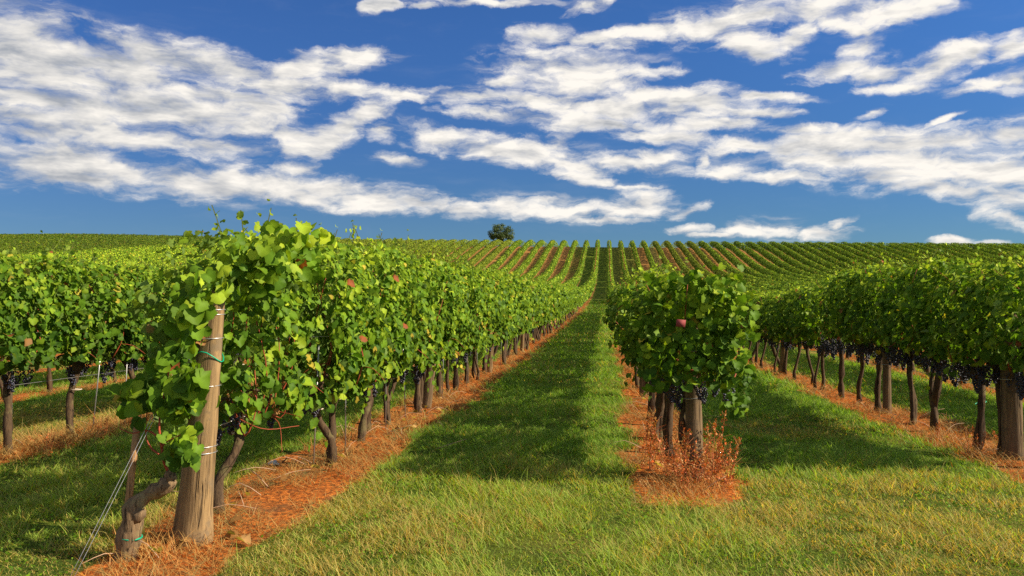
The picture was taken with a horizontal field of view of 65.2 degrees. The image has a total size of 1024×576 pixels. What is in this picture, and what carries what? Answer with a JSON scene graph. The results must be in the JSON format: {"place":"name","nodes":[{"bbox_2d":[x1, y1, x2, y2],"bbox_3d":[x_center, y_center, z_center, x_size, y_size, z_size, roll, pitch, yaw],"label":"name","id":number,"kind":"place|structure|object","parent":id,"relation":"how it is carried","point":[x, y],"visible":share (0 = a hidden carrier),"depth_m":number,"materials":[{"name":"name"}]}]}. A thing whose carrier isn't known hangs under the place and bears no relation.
{"place":"outdoors","nodes":[
{"label":"outdoors","id":0,"kind":"place"},
{"bbox_2d":[0,354,250,387],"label":"trellis wire","id":1,"kind":"object","parent":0,"point":[79,376],"visible":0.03,"depth_m":8.93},
{"bbox_2d":[0,300,1023,575],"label":"grass","id":2,"kind":"structure","parent":0,"point":[580,332],"depth_m":6.64,"materials":[{"name":"plant"}]},
{"bbox_2d":[0,243,1023,575],"bbox_3d":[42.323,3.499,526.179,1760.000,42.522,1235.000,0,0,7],"label":"ground","id":3,"kind":"structure","parent":0,"point":[280,499],"depth_m":6.11,"materials":[{"name":"soil"}]},
{"bbox_2d":[0,319,7,337],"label":"grapevine","id":4,"kind":"object","parent":3,"relation":"on","point":[2,335],"visible":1,"depth_m":7.35,"materials":[{"name":"green plant"}]},
{"bbox_2d":[0,272,43,399],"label":"grapevine","id":5,"kind":"object","parent":3,"relation":"on","point":[1,382],"visible":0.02,"depth_m":12.29,"materials":[{"name":"green plant"}]},
{"bbox_2d":[25,430,52,446],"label":"dry weed","id":6,"kind":"object","parent":3,"relation":"on","point":[31,439],"visible":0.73,"depth_m":8.17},
{"bbox_2d":[0,230,93,454],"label":"grapevine","id":7,"kind":"object","parent":3,"relation":"on","point":[39,346],"visible":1,"depth_m":7.90,"materials":[{"name":"green plant"}]},
{"bbox_2d":[43,434,55,456],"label":"dry weed","id":8,"kind":"object","parent":3,"relation":"on","point":[49,445],"visible":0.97,"depth_m":7.80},
{"bbox_2d":[13,277,92,391],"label":"grapevine","id":9,"kind":"object","parent":3,"relation":"on","point":[49,383],"visible":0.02,"depth_m":13.39,"materials":[{"name":"green plant"}]},
{"bbox_2d":[5,242,144,435],"bbox_3d":[-4.909,0.618,9.026,1.192,2.255,1.304,0,0,7],"label":"grapevine","id":10,"kind":"object","parent":3,"relation":"on","point":[77,279],"visible":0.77,"depth_m":8.96,"materials":[{"name":"green plant"}]},
{"bbox_2d":[92,342,101,428],"bbox_3d":[-4.797,1.167,9.241,0.030,1.200,0.013,5,-1,7],"label":"support rod","id":11,"kind":"object","parent":3,"relation":"on","point":[96,393],"visible":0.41,"depth_m":9.23,"materials":[{"name":"metal"}]},
{"bbox_2d":[93,413,110,437],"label":"dry weed","id":12,"kind":"object","parent":3,"relation":"on","point":[102,425],"visible":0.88,"depth_m":8.77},
{"bbox_2d":[90,295,117,382],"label":"grapevine","id":13,"kind":"object","parent":3,"relation":"on","point":[114,374],"depth_m":15.08,"materials":[{"name":"green plant"}]},
{"bbox_2d":[66,256,177,417],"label":"grapevine","id":14,"kind":"object","parent":3,"relation":"on","point":[132,284],"visible":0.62,"depth_m":9.74,"materials":[{"name":"green plant"}]},
{"bbox_2d":[125,418,141,501],"bbox_3d":[-2.330,1.244,4.869,0.151,0.908,0.025,0,0,7],"label":"wooden stake","id":15,"kind":"object","parent":3,"relation":"on","point":[131,473],"visible":0.43,"depth_m":4.86,"materials":[{"name":"brown wood"}]},
{"bbox_2d":[95,254,194,364],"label":"grapevine","id":16,"kind":"object","parent":3,"relation":"on","point":[150,267],"visible":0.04,"depth_m":10.54,"materials":[{"name":"green plant"}]},
{"bbox_2d":[170,290,225,546],"bbox_3d":[-1.955,0.879,5.064,0.270,1.738,0.247,5,-1,7],"label":"vineyard post","id":17,"kind":"object","parent":3,"relation":"on","point":[194,509],"visible":0.6,"depth_m":4.99,"materials":[{"name":"wood"}]},
{"bbox_2d":[75,413,156,574],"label":"guy wire","id":18,"kind":"object","parent":17,"relation":"attached to","point":[114,497],"visible":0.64,"depth_m":4.50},
{"bbox_2d":[70,374,172,575],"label":"guy wire","id":19,"kind":"object","parent":17,"relation":"attached to","point":[111,496],"visible":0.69,"depth_m":4.51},
{"bbox_2d":[157,256,247,359],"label":"grapevine","id":20,"kind":"object","parent":3,"relation":"on","point":[236,314],"visible":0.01,"depth_m":11.67,"materials":[{"name":"green plant"}]},
{"bbox_2d":[107,219,334,562],"bbox_3d":[-1.780,0.608,5.214,0.844,2.155,1.553,0,0,35],"label":"grapevine","id":21,"kind":"object","parent":3,"relation":"on","point":[277,254],"visible":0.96,"depth_m":4.81,"materials":[{"name":"green plant"}]},
{"bbox_2d":[118,199,327,513],"bbox_3d":[-2.061,0.504,5.907,1.222,2.326,1.324,0,0,7],"label":"grapevine","id":22,"kind":"object","parent":3,"relation":"on","point":[237,405],"visible":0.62,"depth_m":5.66,"materials":[{"name":"green plant"}]},
{"bbox_2d":[225,305,270,392],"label":"grapevine","id":23,"kind":"object","parent":3,"relation":"on","point":[239,358],"visible":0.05,"depth_m":12.74,"materials":[{"name":"green plant"}]},
{"bbox_2d":[313,346,318,467],"bbox_3d":[-1.757,1.115,7.157,0.031,1.200,0.013,2,0,7],"label":"support rod","id":24,"kind":"object","parent":3,"relation":"on","point":[316,414],"visible":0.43,"depth_m":7.15,"materials":[{"name":"metal"}]},
{"bbox_2d":[243,214,402,465],"bbox_3d":[-1.708,0.532,7.182,1.212,2.314,1.367,0,0,7],"label":"grapevine","id":25,"kind":"object","parent":3,"relation":"on","point":[341,371],"visible":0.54,"depth_m":6.98,"materials":[{"name":"green plant"}]},
{"bbox_2d":[251,224,396,457],"bbox_3d":[-1.771,0.534,7.990,1.201,2.402,1.353,0,0,7],"label":"grapevine","id":26,"kind":"object","parent":3,"relation":"on","point":[382,332],"visible":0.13,"depth_m":8.09,"materials":[{"name":"green plant"}]},
{"bbox_2d":[345,399,345,451],"bbox_3d":[-1.650,1.159,7.915,0.031,1.200,0.018,1,4,7],"label":"support rod","id":27,"kind":"object","parent":3,"relation":"on","point":[345,425],"visible":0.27,"depth_m":7.92,"materials":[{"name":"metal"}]},
{"bbox_2d":[314,220,433,440],"bbox_3d":[-1.588,0.509,8.982,1.201,2.473,1.393,0,0,7],"label":"grapevine","id":28,"kind":"object","parent":3,"relation":"on","point":[399,294],"visible":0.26,"depth_m":8.76,"materials":[{"name":"green plant"}]},
{"bbox_2d":[385,361,386,428],"bbox_3d":[-1.506,1.185,9.538,0.030,1.200,0.016,0,1,7],"label":"support rod","id":29,"kind":"object","parent":3,"relation":"on","point":[385,401],"visible":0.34,"depth_m":9.54,"materials":[{"name":"metal"}]},
{"bbox_2d":[336,229,438,424],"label":"grapevine","id":30,"kind":"object","parent":3,"relation":"on","point":[423,289],"visible":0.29,"depth_m":9.95,"materials":[{"name":"green plant"}]},
{"bbox_2d":[380,243,462,412],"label":"grapevine","id":31,"kind":"object","parent":3,"relation":"on","point":[436,330],"visible":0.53,"depth_m":11.06,"materials":[{"name":"green plant"}]},
{"bbox_2d":[389,244,467,401],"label":"grapevine","id":32,"kind":"object","parent":3,"relation":"on","point":[450,342],"visible":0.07,"depth_m":11.95,"materials":[{"name":"green plant"}]},
{"bbox_2d":[422,284,442,408],"bbox_3d":[-1.147,0.911,11.616,0.140,1.960,0.136,6,-3,7],"label":"vineyard post","id":33,"kind":"object","parent":3,"relation":"on","point":[427,397],"visible":0.19,"depth_m":11.54,"materials":[{"name":"wood"}]},
{"bbox_2d":[416,246,479,395],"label":"grapevine","id":34,"kind":"object","parent":3,"relation":"on","point":[464,317],"visible":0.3,"depth_m":13.12,"materials":[{"name":"green plant"}]},
{"bbox_2d":[436,249,488,389],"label":"grapevine","id":35,"kind":"object","parent":3,"relation":"on","point":[473,342],"visible":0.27,"depth_m":13.97,"materials":[{"name":"green plant"}]},
{"bbox_2d":[449,256,497,382],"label":"grapevine","id":36,"kind":"object","parent":3,"relation":"on","point":[492,312],"visible":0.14,"depth_m":15.13,"materials":[{"name":"green plant"}]},
{"bbox_2d":[457,258,509,378],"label":"grapevine","id":37,"kind":"object","parent":3,"relation":"on","point":[491,288],"visible":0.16,"depth_m":16.18,"materials":[{"name":"green plant"}]},
{"bbox_2d":[465,267,514,373],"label":"grapevine","id":38,"kind":"object","parent":3,"relation":"on","point":[502,295],"visible":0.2,"depth_m":17.24,"materials":[{"name":"green plant"}]},
{"bbox_2d":[487,317,493,372],"bbox_3d":[-0.454,0.995,17.777,0.128,2.062,0.127,3,0,7],"label":"vineyard post","id":39,"kind":"object","parent":3,"relation":"on","point":[490,362],"visible":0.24,"depth_m":17.73,"materials":[{"name":"wood"}]},
{"bbox_2d":[13,397,973,552],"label":"fallen leaves","id":40,"kind":"object","parent":3,"relation":"on","point":[246,539],"visible":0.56,"depth_m":6.98,"materials":[{"name":"brown plant"}]},
{"bbox_2d":[483,270,516,348],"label":"grapevine","id":41,"kind":"object","parent":3,"relation":"on","point":[510,328],"visible":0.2,"depth_m":18.01,"materials":[{"name":"green plant"}]},
{"bbox_2d":[487,223,514,241],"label":"broadleaf tree","id":42,"kind":"object","parent":3,"relation":"on","point":[502,236],"visible":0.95,"depth_m":282.91,"materials":[{"name":"green plant"}]},
{"bbox_2d":[484,265,519,355],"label":"grapevine","id":43,"kind":"object","parent":3,"relation":"on","point":[515,312],"visible":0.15,"depth_m":18.95,"materials":[{"name":"green plant"}]},
{"bbox_2d":[14,391,993,563],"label":"dry twigs","id":44,"kind":"object","parent":3,"relation":"on","point":[455,442],"visible":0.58,"depth_m":8.12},
{"bbox_2d":[495,268,527,356],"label":"grapevine","id":45,"kind":"object","parent":3,"relation":"on","point":[520,285],"visible":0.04,"depth_m":21.18,"materials":[{"name":"green plant"}]},
{"bbox_2d":[0,233,1023,370],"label":"distant vines","id":46,"kind":"object","parent":3,"relation":"on","point":[770,277],"visible":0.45,"depth_m":204.19,"materials":[{"name":"green plant"}]},
{"bbox_2d":[502,267,528,364],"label":"grapevine","id":47,"kind":"object","parent":3,"relation":"on","point":[522,307],"visible":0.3,"depth_m":20.01,"materials":[{"name":"green plant"}]},
{"bbox_2d":[508,270,531,358],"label":"grapevine","id":48,"kind":"object","parent":3,"relation":"on","point":[527,310],"visible":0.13,"depth_m":21.91,"materials":[{"name":"green plant"}]},
{"bbox_2d":[520,333,524,351],"bbox_3d":[0.340,1.078,24.631,0.126,2.063,0.118,2,0,7],"label":"vineyard post","id":49,"kind":"object","parent":3,"relation":"on","point":[522,342],"visible":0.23,"depth_m":24.59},
{"bbox_2d":[513,271,536,354],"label":"grapevine","id":50,"kind":"object","parent":3,"relation":"on","point":[532,306],"visible":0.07,"depth_m":23.27,"materials":[{"name":"green plant"}]},
{"bbox_2d":[510,278,540,350],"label":"grapevine","id":51,"kind":"object","parent":3,"relation":"on","point":[535,300],"visible":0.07,"depth_m":24.32,"materials":[{"name":"green plant"}]},
{"bbox_2d":[515,272,542,349],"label":"grapevine","id":52,"kind":"object","parent":3,"relation":"on","point":[538,316],"visible":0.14,"depth_m":25.39,"materials":[{"name":"green plant"}]},
{"bbox_2d":[522,274,542,348],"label":"grapevine","id":53,"kind":"object","parent":3,"relation":"on","point":[541,312],"visible":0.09,"depth_m":25.97,"materials":[{"name":"green plant"}]},
{"bbox_2d":[526,277,546,345],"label":"grapevine","id":54,"kind":"object","parent":3,"relation":"on","point":[542,299],"visible":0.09,"depth_m":27.44,"materials":[{"name":"green plant"}]},
{"bbox_2d":[531,282,549,343],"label":"grapevine","id":55,"kind":"object","parent":3,"relation":"on","point":[545,308],"visible":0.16,"depth_m":28.08,"materials":[{"name":"green plant"}]},
{"bbox_2d":[533,280,550,341],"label":"grapevine","id":56,"kind":"object","parent":3,"relation":"on","point":[544,290],"visible":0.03,"depth_m":29.56,"materials":[{"name":"green plant"}]},
{"bbox_2d":[534,279,551,340],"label":"grapevine","id":57,"kind":"object","parent":3,"relation":"on","point":[547,289],"visible":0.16,"depth_m":30.17,"materials":[{"name":"green plant"}]},
{"bbox_2d":[529,280,557,337],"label":"grapevine","id":58,"kind":"object","parent":3,"relation":"on","point":[554,309],"visible":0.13,"depth_m":32.54,"materials":[{"name":"green plant"}]},
{"bbox_2d":[535,278,555,338],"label":"grapevine","id":59,"kind":"object","parent":3,"relation":"on","point":[551,308],"visible":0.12,"depth_m":31.69,"materials":[{"name":"green plant"}]},
{"bbox_2d":[543,284,557,334],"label":"grapevine","id":60,"kind":"object","parent":3,"relation":"on","point":[552,323],"visible":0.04,"depth_m":34.61,"materials":[{"name":"green plant"}]},
{"bbox_2d":[543,278,560,331],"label":"grapevine","id":61,"kind":"object","parent":3,"relation":"on","point":[559,311],"visible":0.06,"depth_m":36.49,"materials":[{"name":"green plant"}]},
{"bbox_2d":[545,285,561,333],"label":"grapevine","id":62,"kind":"object","parent":3,"relation":"on","point":[559,304],"visible":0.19,"depth_m":35.38,"materials":[{"name":"green plant"}]},
{"bbox_2d":[547,282,564,330],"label":"grapevine","id":63,"kind":"object","parent":3,"relation":"on","point":[561,293],"visible":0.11,"depth_m":38.63,"materials":[{"name":"green plant"}]},
{"bbox_2d":[549,282,562,329],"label":"grapevine","id":64,"kind":"object","parent":3,"relation":"on","point":[560,300],"visible":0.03,"depth_m":37.56,"materials":[{"name":"green plant"}]},
{"bbox_2d":[553,284,566,329],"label":"grapevine","id":65,"kind":"object","parent":3,"relation":"on","point":[564,304],"visible":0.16,"depth_m":39.46,"materials":[{"name":"green plant"}]},
{"bbox_2d":[554,282,567,329],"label":"grapevine","id":66,"kind":"object","parent":3,"relation":"on","point":[560,287],"visible":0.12,"depth_m":40.61,"materials":[{"name":"green plant"}]},
{"bbox_2d":[560,284,572,325],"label":"grapevine","id":67,"kind":"object","parent":3,"relation":"on","point":[570,302],"visible":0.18,"depth_m":44.66,"materials":[{"name":"green plant"}]},
{"bbox_2d":[565,285,574,320],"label":"grapevine","id":68,"kind":"object","parent":3,"relation":"on","point":[573,299],"visible":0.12,"depth_m":50.46,"materials":[{"name":"green plant"}]},
{"bbox_2d":[602,267,641,387],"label":"grapevine","id":69,"kind":"object","parent":3,"relation":"on","point":[611,298],"visible":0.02,"depth_m":14.82,"materials":[{"name":"green plant"}]},
{"bbox_2d":[607,263,676,414],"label":"grapevine","id":70,"kind":"object","parent":3,"relation":"on","point":[611,326],"depth_m":10.90,"materials":[{"name":"green plant"}]},
{"bbox_2d":[639,377,646,396],"bbox_3d":[2.177,0.964,13.235,0.143,1.964,0.142,0,0,7],"label":"vineyard post","id":71,"kind":"object","parent":3,"relation":"on","point":[642,384],"visible":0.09,"depth_m":13.18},
{"bbox_2d":[608,263,683,440],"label":"grapevine","id":72,"kind":"object","parent":3,"relation":"on","point":[630,292],"visible":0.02,"depth_m":8.88,"materials":[{"name":"green plant"}]},
{"bbox_2d":[630,406,666,469],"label":"dry weed","id":73,"kind":"object","parent":3,"relation":"on","point":[649,439],"visible":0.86,"depth_m":7.17,"materials":[{"name":"plant"}]},
{"bbox_2d":[616,260,682,408],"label":"grapevine","id":74,"kind":"object","parent":3,"relation":"on","point":[639,279],"visible":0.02,"depth_m":9.68,"materials":[{"name":"green plant"}]},
{"bbox_2d":[615,255,711,455],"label":"grapevine","id":75,"kind":"object","parent":3,"relation":"on","point":[628,335],"visible":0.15,"depth_m":7.95,"materials":[{"name":"green plant"}]},
{"bbox_2d":[651,426,677,479],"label":"dry weed","id":76,"kind":"object","parent":3,"relation":"on","point":[665,474],"visible":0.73,"depth_m":6.79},
{"bbox_2d":[653,427,693,484],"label":"dry weed","id":77,"kind":"object","parent":3,"relation":"on","point":[667,446],"visible":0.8,"depth_m":6.69,"materials":[{"name":"plant"}]},
{"bbox_2d":[672,465,692,493],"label":"dry weed","id":78,"kind":"object","parent":3,"relation":"on","point":[689,469],"visible":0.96,"depth_m":6.36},
{"bbox_2d":[657,440,712,481],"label":"dry weed","id":79,"kind":"object","parent":3,"relation":"on","point":[671,460],"visible":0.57,"depth_m":6.65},
{"bbox_2d":[684,316,703,480],"bbox_3d":[1.556,0.961,6.863,0.157,1.658,0.157,-1,0,7],"label":"vineyard post","id":80,"kind":"object","parent":3,"relation":"on","point":[693,411],"visible":0.33,"depth_m":6.80,"materials":[{"name":"wood"}]},
{"bbox_2d":[674,423,714,487],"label":"dry weed","id":81,"kind":"object","parent":3,"relation":"on","point":[688,455],"visible":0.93,"depth_m":6.47,"materials":[{"name":"plant"}]},
{"bbox_2d":[632,262,760,475],"bbox_3d":[1.554,0.749,6.985,1.039,1.950,1.276,0,0,7],"label":"grapevine","id":82,"kind":"object","parent":3,"relation":"on","point":[705,301],"visible":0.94,"depth_m":6.47,"materials":[{"name":"green plant"}]},
{"bbox_2d":[676,319,685,326],"bbox_3d":[1.342,0.280,6.359,0.083,0.066,0.011,0,0,-8],"label":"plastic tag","id":83,"kind":"object","parent":82,"relation":"attached to","point":[680,323],"visible":1,"depth_m":6.36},
{"bbox_2d":[682,450,721,487],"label":"dry weed","id":84,"kind":"object","parent":3,"relation":"on","point":[683,457],"visible":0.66,"depth_m":6.56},
{"bbox_2d":[680,410,730,477],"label":"dry weed","id":85,"kind":"object","parent":3,"relation":"on","point":[715,433],"visible":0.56,"depth_m":6.80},
{"bbox_2d":[703,433,731,483],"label":"dry weed","id":86,"kind":"object","parent":3,"relation":"on","point":[715,459],"visible":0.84,"depth_m":6.67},
{"bbox_2d":[710,434,741,487],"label":"dry weed","id":87,"kind":"object","parent":3,"relation":"on","point":[731,468],"visible":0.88,"depth_m":6.58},
{"bbox_2d":[742,287,761,360],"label":"grapevine","id":88,"kind":"object","parent":3,"relation":"on","point":[756,293],"visible":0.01,"depth_m":22.08,"materials":[{"name":"green plant"}]},
{"bbox_2d":[738,290,766,363],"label":"grapevine","id":89,"kind":"object","parent":3,"relation":"on","point":[755,352],"visible":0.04,"depth_m":20.87,"materials":[{"name":"green plant"}]},
{"bbox_2d":[741,291,773,367],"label":"grapevine","id":90,"kind":"object","parent":3,"relation":"on","point":[761,337],"visible":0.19,"depth_m":19.71,"materials":[{"name":"green plant"}]},
{"bbox_2d":[745,288,785,371],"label":"grapevine","id":91,"kind":"object","parent":3,"relation":"on","point":[758,301],"visible":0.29,"depth_m":18.73,"materials":[{"name":"green plant"}]},
{"bbox_2d":[779,338,784,374],"bbox_3d":[6.120,1.121,18.004,0.159,1.959,0.159,2,0,7],"label":"vineyard post","id":92,"kind":"object","parent":3,"relation":"on","point":[782,352],"visible":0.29,"depth_m":17.95,"materials":[{"name":"wood"}]},
{"bbox_2d":[760,290,808,375],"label":"grapevine","id":93,"kind":"object","parent":3,"relation":"on","point":[776,337],"visible":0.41,"depth_m":17.82,"materials":[{"name":"green plant"}]},
{"bbox_2d":[768,287,813,379],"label":"grapevine","id":94,"kind":"object","parent":3,"relation":"on","point":[779,329],"visible":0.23,"depth_m":16.64,"materials":[{"name":"green plant"}]},
{"bbox_2d":[777,281,837,382],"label":"grapevine","id":95,"kind":"object","parent":3,"relation":"on","point":[786,319],"visible":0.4,"depth_m":15.68,"materials":[{"name":"green plant"}]},
{"bbox_2d":[787,282,857,389],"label":"grapevine","id":96,"kind":"object","parent":3,"relation":"on","point":[801,325],"visible":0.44,"depth_m":14.54,"materials":[{"name":"green plant"}]},
{"bbox_2d":[806,266,872,397],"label":"grapevine","id":97,"kind":"object","parent":3,"relation":"on","point":[839,349],"visible":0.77,"depth_m":13.50,"materials":[{"name":"green plant"}]},
{"bbox_2d":[808,255,883,404],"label":"grapevine","id":98,"kind":"object","parent":3,"relation":"on","point":[835,288],"visible":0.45,"depth_m":12.47,"materials":[{"name":"green plant"}]},
{"bbox_2d":[768,341,994,388],"bbox_3d":[7.987,1.274,33.517,0.005,0.482,51.550,0,0,7],"label":"trellis wire","id":99,"kind":"object","parent":3,"relation":"on","point":[890,366],"visible":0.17,"depth_m":11.08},
{"bbox_2d":[841,254,923,411],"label":"grapevine","id":100,"kind":"object","parent":3,"relation":"on","point":[863,278],"visible":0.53,"depth_m":11.49,"materials":[{"name":"green plant"}]},
{"bbox_2d":[882,292,891,413],"bbox_3d":[5.317,0.950,11.352,0.134,1.956,0.134,-1,0,7],"label":"vineyard post","id":101,"kind":"object","parent":3,"relation":"on","point":[886,386],"visible":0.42,"depth_m":11.30,"materials":[{"name":"wood"}]},
{"bbox_2d":[854,249,960,424],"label":"grapevine","id":102,"kind":"object","parent":3,"relation":"on","point":[880,332],"visible":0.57,"depth_m":10.50,"materials":[{"name":"green plant"}]},
{"bbox_2d":[875,242,993,432],"bbox_3d":[5.072,0.643,9.445,1.245,2.337,1.299,0,0,7],"label":"grapevine","id":103,"kind":"object","parent":3,"relation":"on","point":[902,308],"visible":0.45,"depth_m":9.48,"materials":[{"name":"green plant"}]},
{"bbox_2d":[933,420,943,440],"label":"dry weed","id":104,"kind":"object","parent":3,"relation":"on","point":[936,430],"visible":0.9,"depth_m":8.98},
{"bbox_2d":[908,246,1023,455],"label":"grapevine","id":105,"kind":"object","parent":3,"relation":"on","point":[976,370],"visible":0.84,"depth_m":8.38,"materials":[{"name":"green plant"}]},
{"bbox_2d":[962,425,973,445],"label":"dry weed","id":106,"kind":"object","parent":3,"relation":"on","point":[970,434],"visible":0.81,"depth_m":8.49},
{"bbox_2d":[967,430,989,454],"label":"dry weed","id":107,"kind":"object","parent":3,"relation":"on","point":[983,442],"visible":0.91,"depth_m":8.11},
{"bbox_2d":[957,245,1023,400],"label":"grapevine","id":108,"kind":"object","parent":3,"relation":"on","point":[999,350],"visible":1,"depth_m":7.42,"materials":[{"name":"green plant"}]},
{"bbox_2d":[999,313,1023,460],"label":"vineyard post","id":109,"kind":"object","parent":3,"relation":"on","point":[1012,436],"visible":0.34,"depth_m":7.84,"materials":[{"name":"wood"}]},
{"bbox_2d":[0,302,1023,575],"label":"dead grass","id":110,"kind":"structure","parent":0,"point":[26,444],"depth_m":8.06,"materials":[{"name":"plant"}]},
{"bbox_2d":[0,0,1023,247],"label":"sky","id":111,"kind":"structure","parent":0,"point":[850,121],"materials":[{"name":"blue"}]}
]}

